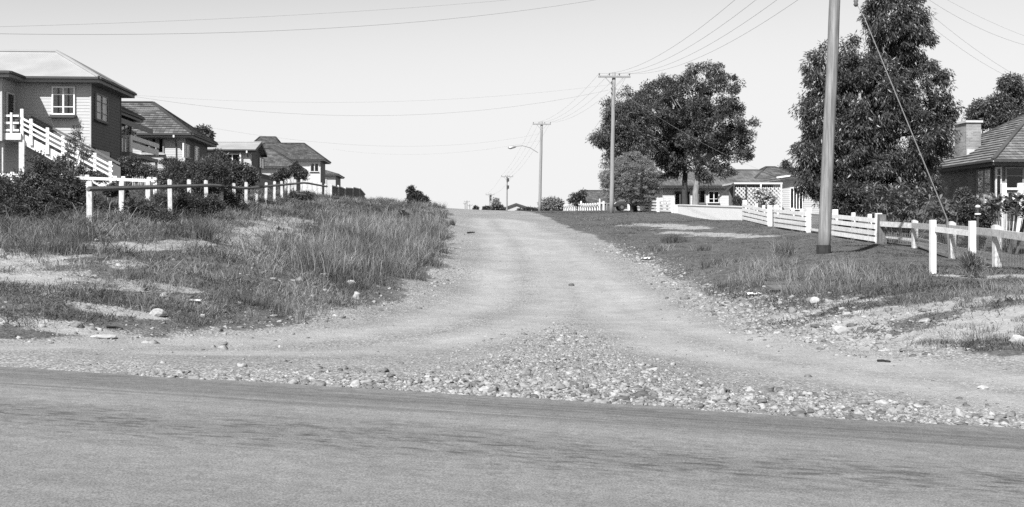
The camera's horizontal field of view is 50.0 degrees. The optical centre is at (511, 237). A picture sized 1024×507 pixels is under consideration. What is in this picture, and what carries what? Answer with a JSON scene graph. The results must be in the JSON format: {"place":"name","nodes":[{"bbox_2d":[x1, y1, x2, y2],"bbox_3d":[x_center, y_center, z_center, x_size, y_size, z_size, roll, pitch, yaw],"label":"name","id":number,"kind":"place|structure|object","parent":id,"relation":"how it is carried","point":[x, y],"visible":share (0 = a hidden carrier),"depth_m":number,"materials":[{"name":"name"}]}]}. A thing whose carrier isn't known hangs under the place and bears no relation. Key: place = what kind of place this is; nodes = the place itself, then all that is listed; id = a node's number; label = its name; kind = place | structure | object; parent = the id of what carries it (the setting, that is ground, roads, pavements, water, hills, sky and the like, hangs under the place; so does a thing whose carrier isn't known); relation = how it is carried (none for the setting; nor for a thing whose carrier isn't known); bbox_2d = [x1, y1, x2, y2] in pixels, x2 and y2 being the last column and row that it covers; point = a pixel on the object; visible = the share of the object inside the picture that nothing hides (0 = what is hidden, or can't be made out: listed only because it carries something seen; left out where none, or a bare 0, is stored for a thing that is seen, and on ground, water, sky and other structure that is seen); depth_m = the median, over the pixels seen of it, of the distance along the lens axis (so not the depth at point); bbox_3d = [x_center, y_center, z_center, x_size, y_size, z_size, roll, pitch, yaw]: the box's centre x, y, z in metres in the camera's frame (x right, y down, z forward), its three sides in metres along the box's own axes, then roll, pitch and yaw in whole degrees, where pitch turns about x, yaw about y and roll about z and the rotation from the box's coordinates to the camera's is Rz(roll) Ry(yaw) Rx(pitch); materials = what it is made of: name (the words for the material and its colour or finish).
{"place":"outdoors","nodes":[
{"label":"outdoors","id":0,"kind":"place"},
{"bbox_2d":[1,0,502,26],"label":"overhead wire","id":1,"kind":"object","parent":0,"point":[227,18],"visible":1,"depth_m":34.74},
{"bbox_2d":[0,0,591,34],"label":"overhead wire","id":2,"kind":"object","parent":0,"point":[276,30],"visible":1,"depth_m":34.31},
{"bbox_2d":[0,367,1023,506],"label":"sealed road","id":3,"kind":"structure","parent":0,"point":[76,439],"depth_m":8.08,"materials":[{"name":"asphalt"}]},
{"bbox_2d":[0,208,1023,427],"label":"gravel road","id":4,"kind":"structure","parent":0,"point":[496,236],"depth_m":17.64,"materials":[{"name":"gravel"}]},
{"bbox_2d":[90,334,116,338],"bbox_3d":[-6.165,1.496,16.576,0.389,0.074,0.266,0,0,-3],"label":"rock","id":5,"kind":"object","parent":4,"relation":"on","point":[105,336],"visible":0.98,"depth_m":16.48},
{"bbox_2d":[0,225,1023,428],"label":"gravel","id":6,"kind":"structure","parent":4,"relation":"on","point":[642,393],"depth_m":12.70,"materials":[{"name":"gravel"}]},
{"bbox_2d":[0,199,1023,359],"bbox_3d":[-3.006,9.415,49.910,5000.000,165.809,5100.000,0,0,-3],"label":"ground","id":7,"kind":"structure","parent":0,"point":[156,324],"depth_m":22.84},
{"bbox_2d":[0,148,107,220],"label":"shrub","id":8,"kind":"object","parent":7,"relation":"on","point":[50,184],"visible":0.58,"depth_m":29.17,"materials":[{"name":"grey plant"}]},
{"bbox_2d":[0,49,136,185],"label":"corner house","id":9,"kind":"structure","parent":7,"relation":"on","point":[52,97],"depth_m":55.41,"materials":[{"name":"wood"}]},
{"bbox_2d":[6,92,14,132],"bbox_3d":[-24.885,-6.157,54.447,0.090,2.050,0.900,0,0,-3],"label":"door","id":10,"kind":"structure","parent":9,"relation":"in","point":[10,97],"depth_m":54.40,"materials":[{"name":"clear glass"}]},
{"bbox_2d":[8,112,19,132],"bbox_3d":[-24.926,-5.727,54.479,1.200,1.090,0.889,0,0,-3],"label":"armchair","id":11,"kind":"object","parent":9,"relation":"on","point":[15,119],"visible":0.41,"depth_m":54.18,"materials":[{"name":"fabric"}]},
{"bbox_2d":[50,86,76,116],"bbox_3d":[-22.638,-6.881,55.382,1.299,1.514,0.160,0,0,-3],"label":"window","id":12,"kind":"structure","parent":9,"relation":"in","point":[63,97],"depth_m":55.40,"materials":[{"name":"white paint"}]},
{"bbox_2d":[94,92,109,124],"bbox_3d":[-21.324,-6.703,57.149,0.160,1.477,2.115,0,0,-3],"label":"window","id":13,"kind":"structure","parent":9,"relation":"in","point":[101,101],"depth_m":57.10,"materials":[{"name":"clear glass"}]},
{"bbox_2d":[94,147,110,176],"bbox_3d":[-21.370,-3.825,57.331,0.090,1.605,2.651,0,0,-3],"label":"garage door","id":14,"kind":"structure","parent":9,"relation":"in","point":[108,153],"depth_m":57.57,"materials":[{"name":"grey metal"}]},
{"bbox_2d":[61,119,93,181],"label":"shrub","id":15,"kind":"object","parent":7,"relation":"on","point":[85,155],"visible":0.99,"depth_m":51.00,"materials":[{"name":"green plant"}]},
{"bbox_2d":[0,172,157,193],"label":"rail fence","id":16,"kind":"object","parent":7,"relation":"on","point":[114,178],"visible":0.38,"depth_m":45.49,"materials":[{"name":"white paint"}]},
{"bbox_2d":[56,154,109,183],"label":"shrub","id":17,"kind":"object","parent":7,"relation":"on","point":[91,173],"visible":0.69,"depth_m":51.40,"materials":[{"name":"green plant"}]},
{"bbox_2d":[102,180,130,204],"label":"shrub","id":18,"kind":"object","parent":7,"relation":"on","point":[111,194],"visible":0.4,"depth_m":30.89,"materials":[{"name":"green plant"}]},
{"bbox_2d":[94,196,180,224],"bbox_3d":[-10.549,-0.571,29.978,3.043,1.176,1.654,0,0,-3],"label":"shrub","id":19,"kind":"object","parent":7,"relation":"on","point":[151,207],"visible":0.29,"depth_m":29.74,"materials":[{"name":"grey plant"}]},
{"bbox_2d":[121,106,158,185],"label":"house","id":20,"kind":"structure","parent":7,"relation":"on","point":[130,119],"depth_m":66.05,"materials":[{"name":"wood"}]},
{"bbox_2d":[121,124,128,151],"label":"window","id":21,"kind":"structure","parent":20,"relation":"in","point":[124,128],"depth_m":66.73,"materials":[{"name":"glass"}]},
{"bbox_2d":[113,154,178,185],"bbox_3d":[-18.710,-3.232,55.993,3.473,2.101,1.520,0,0,-3],"label":"shrub","id":22,"kind":"object","parent":7,"relation":"on","point":[129,166],"visible":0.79,"depth_m":55.82,"materials":[{"name":"grey plant"}]},
{"bbox_2d":[149,308,166,316],"bbox_3d":[-5.950,1.264,18.445,0.282,0.173,0.209,0,0,-3],"label":"rock","id":23,"kind":"object","parent":7,"relation":"on","point":[157,312],"visible":0.99,"depth_m":18.39,"materials":[{"name":"stone"}]},
{"bbox_2d":[121,101,217,185],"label":"tiled hip house","id":24,"kind":"structure","parent":7,"relation":"on","point":[175,136],"depth_m":74.49,"materials":[{"name":"tile"}]},
{"bbox_2d":[140,138,164,154],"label":"window","id":25,"kind":"structure","parent":24,"relation":"in","point":[160,141],"depth_m":73.92,"materials":[{"name":"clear glass"}]},
{"bbox_2d":[182,143,189,158],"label":"window","id":26,"kind":"structure","parent":24,"relation":"in","point":[185,147],"depth_m":74.12,"materials":[{"name":"glass"}]},
{"bbox_2d":[194,146,198,161],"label":"window","id":27,"kind":"structure","parent":24,"relation":"in","point":[196,149],"depth_m":77.33,"materials":[{"name":"glass"}]},
{"bbox_2d":[151,189,226,216],"bbox_3d":[-10.865,-1.049,35.970,3.077,1.176,1.559,0,0,-3],"label":"shrub","id":28,"kind":"object","parent":7,"relation":"on","point":[208,202],"visible":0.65,"depth_m":35.73,"materials":[{"name":"grey plant"}]},
{"bbox_2d":[152,153,239,195],"bbox_3d":[-12.399,-2.206,43.045,3.207,2.206,2.781,0,0,32],"label":"shrub","id":29,"kind":"object","parent":7,"relation":"on","point":[209,170],"visible":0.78,"depth_m":42.56,"materials":[{"name":"grey plant"}]},
{"bbox_2d":[194,124,215,139],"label":"tree","id":30,"kind":"object","parent":7,"relation":"on","point":[207,131],"visible":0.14,"depth_m":109.68,"materials":[{"name":"grey plant"}]},
{"bbox_2d":[86,179,327,220],"bbox_3d":[-11.988,-2.066,53.498,0.285,3.803,53.837,0,0,-3],"label":"post and rail fence","id":31,"kind":"object","parent":7,"relation":"on","point":[147,187],"visible":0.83,"depth_m":35.11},
{"bbox_2d":[203,184,241,207],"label":"shrub","id":32,"kind":"object","parent":7,"relation":"on","point":[231,197],"visible":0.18,"depth_m":44.77,"materials":[{"name":"black plant"}]},
{"bbox_2d":[198,148,261,195],"bbox_3d":[-13.373,-2.893,51.101,2.896,2.671,2.990,0,0,-43],"label":"shrub","id":33,"kind":"object","parent":7,"relation":"on","point":[248,173],"visible":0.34,"depth_m":50.67,"materials":[{"name":"grey plant"}]},
{"bbox_2d":[0,181,465,329],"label":"grass","id":34,"kind":"structure","parent":7,"relation":"on","point":[290,201],"depth_m":26.29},
{"bbox_2d":[207,141,266,185],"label":"gabled iron house","id":35,"kind":"structure","parent":7,"relation":"on","point":[252,153],"depth_m":99.56,"materials":[{"name":"white paint"}]},
{"bbox_2d":[256,174,284,189],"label":"dividing fence","id":36,"kind":"object","parent":7,"relation":"on","point":[264,178],"visible":0.36,"depth_m":97.23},
{"bbox_2d":[261,148,307,190],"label":"tiled house","id":37,"kind":"structure","parent":7,"relation":"on","point":[274,160],"depth_m":126.54,"materials":[{"name":"tile"}]},
{"bbox_2d":[269,159,309,187],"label":"shrub","id":38,"kind":"object","parent":7,"relation":"on","point":[295,170],"visible":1,"depth_m":74.82,"materials":[{"name":"grey plant"}]},
{"bbox_2d":[268,189,315,200],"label":"shrub","id":39,"kind":"object","parent":7,"relation":"on","point":[305,195],"visible":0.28,"depth_m":59.86,"materials":[{"name":"grey plant"}]},
{"bbox_2d":[255,136,330,193],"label":"two storey house","id":40,"kind":"structure","parent":7,"relation":"on","point":[312,161],"depth_m":155.65,"materials":[{"name":"tile"}]},
{"bbox_2d":[310,163,318,171],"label":"window","id":41,"kind":"structure","parent":40,"relation":"in","point":[314,167],"depth_m":155.11,"materials":[{"name":"white paint"}]},
{"bbox_2d":[325,170,344,195],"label":"crest house","id":42,"kind":"structure","parent":7,"relation":"on","point":[333,178],"depth_m":190.45,"materials":[{"name":"tile"}]},
{"bbox_2d":[223,201,447,286],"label":"seed stalks","id":43,"kind":"object","parent":7,"relation":"on","point":[370,231],"visible":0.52,"depth_m":33.83,"materials":[{"name":"plant"}]},
{"bbox_2d":[330,185,365,197],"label":"paling fence","id":44,"kind":"object","parent":7,"relation":"on","point":[347,191],"visible":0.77,"depth_m":96.75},
{"bbox_2d":[404,185,430,203],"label":"crest shrub","id":45,"kind":"object","parent":7,"relation":"on","point":[416,195],"visible":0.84,"depth_m":87.68,"materials":[{"name":"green plant"}]},
{"bbox_2d":[490,197,500,206],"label":"tree","id":46,"kind":"object","parent":7,"relation":"on","point":[496,201],"visible":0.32,"depth_m":204.65,"materials":[{"name":"grey plant"}]},
{"bbox_2d":[489,204,505,210],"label":"shrub","id":47,"kind":"object","parent":7,"relation":"on","point":[498,207],"visible":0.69,"depth_m":169.62,"materials":[{"name":"grey plant"}]},
{"bbox_2d":[0,200,997,348],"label":"dry straw","id":48,"kind":"object","parent":7,"relation":"on","point":[316,283],"visible":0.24,"depth_m":21.44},
{"bbox_2d":[501,175,512,210],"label":"power pole","id":49,"kind":"object","parent":7,"relation":"on","point":[507,181],"visible":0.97,"depth_m":194.90,"materials":[{"name":"wood"}]},
{"bbox_2d":[0,195,1023,351],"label":"tall grass","id":50,"kind":"structure","parent":7,"relation":"on","point":[780,252],"depth_m":26.99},
{"bbox_2d":[505,203,526,210],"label":"broad gable hall","id":51,"kind":"structure","parent":7,"relation":"on","point":[513,207],"depth_m":230.69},
{"bbox_2d":[508,121,550,210],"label":"power pole","id":52,"kind":"object","parent":7,"relation":"on","point":[541,124],"visible":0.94,"depth_m":135.85,"materials":[{"name":"wood"}]},
{"bbox_2d":[515,206,543,210],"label":"shrub","id":53,"kind":"object","parent":7,"relation":"on","point":[530,208],"visible":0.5,"depth_m":149.55,"materials":[{"name":"grey plant"}]},
{"bbox_2d":[537,195,564,210],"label":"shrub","id":54,"kind":"object","parent":7,"relation":"on","point":[554,203],"visible":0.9,"depth_m":179.11,"materials":[{"name":"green plant"}]},
{"bbox_2d":[566,187,587,206],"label":"tree","id":55,"kind":"object","parent":7,"relation":"on","point":[578,197],"visible":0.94,"depth_m":134.71,"materials":[{"name":"grey plant"}]},
{"bbox_2d":[563,201,603,210],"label":"baluster fence","id":56,"kind":"object","parent":7,"relation":"on","point":[581,205],"visible":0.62,"depth_m":130.46,"materials":[{"name":"white paint"}]},
{"bbox_2d":[599,199,615,209],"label":"baluster fence","id":57,"kind":"object","parent":7,"relation":"on","point":[606,206],"visible":0.38,"depth_m":114.86,"materials":[{"name":"white paint"}]},
{"bbox_2d":[598,72,630,212],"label":"power pole","id":58,"kind":"object","parent":7,"relation":"on","point":[612,149],"visible":0.94,"depth_m":79.87,"materials":[{"name":"wood"}]},
{"bbox_2d":[135,90,606,115],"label":"overhead wire","id":59,"kind":"object","parent":58,"relation":"attached to","point":[357,115],"visible":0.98,"depth_m":71.90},
{"bbox_2d":[619,1,774,73],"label":"overhead wire","id":60,"kind":"object","parent":58,"relation":"attached to","point":[700,49],"visible":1,"depth_m":52.76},
{"bbox_2d":[584,190,644,210],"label":"gabled tile house","id":61,"kind":"structure","parent":7,"relation":"on","point":[593,196],"depth_m":152.71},
{"bbox_2d":[585,84,658,211],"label":"gum tree","id":62,"kind":"object","parent":7,"relation":"on","point":[626,137],"visible":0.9,"depth_m":89.41,"materials":[{"name":"grey plant"}]},
{"bbox_2d":[597,151,662,211],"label":"bushy tree","id":63,"kind":"object","parent":7,"relation":"on","point":[629,169],"visible":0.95,"depth_m":86.46,"materials":[{"name":"grey plant"}]},
{"bbox_2d":[637,198,658,211],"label":"slat fence","id":64,"kind":"object","parent":7,"relation":"on","point":[656,206],"visible":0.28,"depth_m":86.67,"materials":[{"name":"white paint"}]},
{"bbox_2d":[622,72,697,203],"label":"gum tree","id":65,"kind":"object","parent":7,"relation":"on","point":[666,163],"visible":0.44,"depth_m":94.15,"materials":[{"name":"grey plant"}]},
{"bbox_2d":[659,198,674,212],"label":"slat fence","id":66,"kind":"object","parent":7,"relation":"on","point":[661,204],"visible":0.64,"depth_m":81.31,"materials":[{"name":"white paint"}]},
{"bbox_2d":[651,59,760,204],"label":"gum tree","id":67,"kind":"object","parent":7,"relation":"on","point":[720,137],"visible":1,"depth_m":91.28,"materials":[{"name":"grey plant"}]},
{"bbox_2d":[673,204,741,219],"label":"garden wall","id":68,"kind":"structure","parent":7,"relation":"on","point":[716,212],"depth_m":67.95,"materials":[{"name":"paint"}]},
{"bbox_2d":[648,166,800,209],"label":"house behind gums","id":69,"kind":"structure","parent":7,"relation":"on","point":[672,188],"depth_m":106.03,"materials":[{"name":"tile"}]},
{"bbox_2d":[674,191,689,204],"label":"window","id":70,"kind":"structure","parent":69,"relation":"in","point":[677,194],"depth_m":105.70,"materials":[{"name":"black glass"}]},
{"bbox_2d":[699,190,704,203],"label":"window","id":71,"kind":"structure","parent":69,"relation":"in","point":[701,192],"depth_m":105.83,"materials":[{"name":"black glass"}]},
{"bbox_2d":[707,191,719,203],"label":"window","id":72,"kind":"structure","parent":69,"relation":"in","point":[712,195],"depth_m":105.88,"materials":[{"name":"white paint"}]},
{"bbox_2d":[731,194,744,205],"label":"shrub","id":73,"kind":"object","parent":7,"relation":"on","point":[736,200],"visible":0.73,"depth_m":82.84,"materials":[{"name":"grey plant"}]},
{"bbox_2d":[717,182,782,212],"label":"lattice pergola","id":74,"kind":"object","parent":7,"relation":"on","point":[744,190],"visible":0.49,"depth_m":83.36,"materials":[{"name":"white paint"}]},
{"bbox_2d":[742,200,771,225],"bbox_3d":[12.896,-1.259,57.932,0.258,1.634,5.056,0,0,-3],"label":"slat fence","id":75,"kind":"object","parent":7,"relation":"on","point":[756,212],"visible":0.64,"depth_m":57.24,"materials":[{"name":"white paint"}]},
{"bbox_2d":[751,187,777,212],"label":"shrub","id":76,"kind":"object","parent":7,"relation":"on","point":[764,196],"visible":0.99,"depth_m":81.71,"materials":[{"name":"grey plant"}]},
{"bbox_2d":[532,210,1023,351],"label":"lawn grass","id":77,"kind":"structure","parent":7,"relation":"on","point":[1001,269],"depth_m":25.76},
{"bbox_2d":[766,285,803,289],"bbox_3d":[6.530,1.172,25.952,0.909,0.100,0.506,0,0,-7],"label":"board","id":78,"kind":"object","parent":7,"relation":"on","point":[774,287],"visible":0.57,"depth_m":25.94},
{"bbox_2d":[755,175,818,212],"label":"skillion shed","id":79,"kind":"structure","parent":7,"relation":"on","point":[790,199],"depth_m":86.05,"materials":[{"name":"white paint"}]},
{"bbox_2d":[790,188,802,209],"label":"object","id":80,"kind":"structure","parent":79,"relation":"in","point":[795,202],"depth_m":86.02,"materials":[{"name":"white paint"}]},
{"bbox_2d":[779,159,795,172],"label":"tree","id":81,"kind":"object","parent":7,"relation":"on","point":[786,165],"visible":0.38,"depth_m":124.72,"materials":[{"name":"grey plant"}]},
{"bbox_2d":[773,205,811,232],"bbox_3d":[13.207,-0.863,51.883,0.258,1.538,5.189,0,0,-3],"label":"slat fence","id":82,"kind":"object","parent":7,"relation":"on","point":[792,217],"visible":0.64,"depth_m":51.30,"materials":[{"name":"white paint"}]},
{"bbox_2d":[816,0,839,253],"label":"power pole","id":83,"kind":"object","parent":7,"relation":"on","point":[823,246],"visible":0.86,"depth_m":32.85,"materials":[{"name":"grey wood"}]},
{"bbox_2d":[853,0,950,258],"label":"stay wire","id":84,"kind":"object","parent":83,"relation":"attached to","point":[855,4],"visible":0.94,"depth_m":33.29,"materials":[{"name":"metal"}]},
{"bbox_2d":[831,326,848,333],"bbox_3d":[5.504,1.567,18.458,0.278,0.182,0.217,0,0,-28],"label":"rock","id":85,"kind":"object","parent":7,"relation":"on","point":[839,329],"visible":0.92,"depth_m":18.38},
{"bbox_2d":[831,209,881,242],"bbox_3d":[13.737,-0.419,43.947,0.260,1.550,4.598,0,0,-5],"label":"slat fence","id":86,"kind":"object","parent":7,"relation":"on","point":[854,224],"visible":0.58,"depth_m":43.69,"materials":[{"name":"white paint"}]},
{"bbox_2d":[810,213,831,231],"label":"wire gate","id":87,"kind":"structure","parent":86,"relation":"attached to","point":[812,226],"depth_m":48.62,"materials":[{"name":"metal"}]},
{"bbox_2d":[785,0,965,227],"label":"leafy tree","id":88,"kind":"object","parent":7,"relation":"on","point":[865,128],"visible":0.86,"depth_m":52.15,"materials":[{"name":"grey plant"}]},
{"bbox_2d":[832,177,920,229],"bbox_3d":[16.896,-1.561,52.095,4.702,2.727,3.088,0,0,-3],"label":"shrub","id":89,"kind":"object","parent":7,"relation":"on","point":[851,191],"visible":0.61,"depth_m":51.30,"materials":[{"name":"grey plant"}]},
{"bbox_2d":[877,214,886,243],"bbox_3d":[13.994,-0.291,41.575,0.300,1.220,0.300,0,0,-3],"label":"gatepost","id":90,"kind":"object","parent":7,"relation":"on","point":[880,230],"visible":0.64,"depth_m":41.43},
{"bbox_2d":[858,177,948,237],"bbox_3d":[16.214,-1.178,45.109,4.349,2.643,3.351,0,0,-3],"label":"broadleaf shrub","id":91,"kind":"object","parent":7,"relation":"on","point":[877,192],"visible":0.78,"depth_m":44.92,"materials":[{"name":"grey plant"}]},
{"bbox_2d":[924,197,964,243],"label":"broadleaf shrub","id":92,"kind":"object","parent":7,"relation":"on","point":[951,215],"visible":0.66,"depth_m":39.33,"materials":[{"name":"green plant"}]},
{"bbox_2d":[880,220,1023,267],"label":"rail and fence","id":93,"kind":"object","parent":7,"relation":"on","point":[996,234],"visible":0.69,"depth_m":32.35,"materials":[{"name":"paint"}]},
{"bbox_2d":[929,220,975,277],"bbox_3d":[9.557,0.314,23.857,0.138,1.429,1.495,0,0,-14],"label":"timber frame","id":94,"kind":"object","parent":7,"relation":"on","point":[970,232],"visible":0.56,"depth_m":24.16,"materials":[{"name":"white paint"}]},
{"bbox_2d":[948,186,982,237],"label":"shrub","id":95,"kind":"object","parent":7,"relation":"on","point":[962,192],"visible":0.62,"depth_m":45.80,"materials":[{"name":"grey plant"}]},
{"bbox_2d":[909,115,1023,231],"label":"brick house","id":96,"kind":"structure","parent":7,"relation":"on","point":[985,166],"depth_m":59.10,"materials":[{"name":"tile"}]},
{"bbox_2d":[976,168,991,204],"bbox_3d":[25.062,-2.707,58.275,0.090,1.877,1.554,0,0,-3],"label":"glazed door","id":97,"kind":"structure","parent":96,"relation":"in","point":[983,176],"depth_m":58.20,"materials":[{"name":"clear glass"}]},
{"bbox_2d":[995,167,1001,197],"bbox_3d":[25.110,-2.794,56.684,0.327,1.721,0.090,0,0,-3],"label":"porch post","id":98,"kind":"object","parent":96,"relation":"in","point":[998,170],"depth_m":56.65,"materials":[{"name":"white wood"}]},
{"bbox_2d":[1005,167,1023,187],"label":"window","id":99,"kind":"structure","parent":96,"relation":"in","point":[1013,175],"depth_m":56.74,"materials":[{"name":"grey glass"}]},
{"bbox_2d":[953,247,988,278],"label":"weed","id":100,"kind":"object","parent":7,"relation":"on","point":[970,260],"visible":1,"depth_m":22.92,"materials":[{"name":"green plant"}]},
{"bbox_2d":[954,201,995,260],"bbox_3d":[14.356,-0.165,34.023,1.212,1.948,0.915,0,0,-3],"label":"shrub","id":101,"kind":"object","parent":7,"relation":"on","point":[968,211],"visible":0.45,"depth_m":33.81,"materials":[{"name":"grey plant"}]},
{"bbox_2d":[975,205,980,250],"bbox_3d":[14.004,-0.147,33.000,0.173,1.694,0.180,0,0,-3],"label":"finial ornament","id":102,"kind":"object","parent":7,"relation":"on","point":[977,207],"visible":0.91,"depth_m":32.97,"materials":[{"name":"white paint"}]},
{"bbox_2d":[961,97,997,132],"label":"tree","id":103,"kind":"object","parent":7,"relation":"on","point":[977,110],"visible":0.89,"depth_m":84.56,"materials":[{"name":"grey plant"}]},
{"bbox_2d":[982,71,1023,127],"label":"tree","id":104,"kind":"object","parent":7,"relation":"on","point":[1004,106],"visible":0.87,"depth_m":84.40,"materials":[{"name":"grey plant"}]},
{"bbox_2d":[983,192,1023,253],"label":"broadleaf shrub","id":105,"kind":"object","parent":7,"relation":"on","point":[1010,205],"visible":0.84,"depth_m":37.59,"materials":[{"name":"grey plant"}]},
{"bbox_2d":[1009,335,1023,344],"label":"rock","id":106,"kind":"object","parent":7,"relation":"on","point":[1015,337],"visible":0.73,"depth_m":15.80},
{"bbox_2d":[0,0,1023,209],"label":"sky","id":107,"kind":"structure","parent":0,"point":[358,70],"materials":[{"name":"white"}]},
{"bbox_2d":[614,197,655,210],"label":"parked car","id":108,"kind":"object","parent":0,"point":[620,205],"visible":0.32,"depth_m":101.21,"materials":[{"name":"paint"}]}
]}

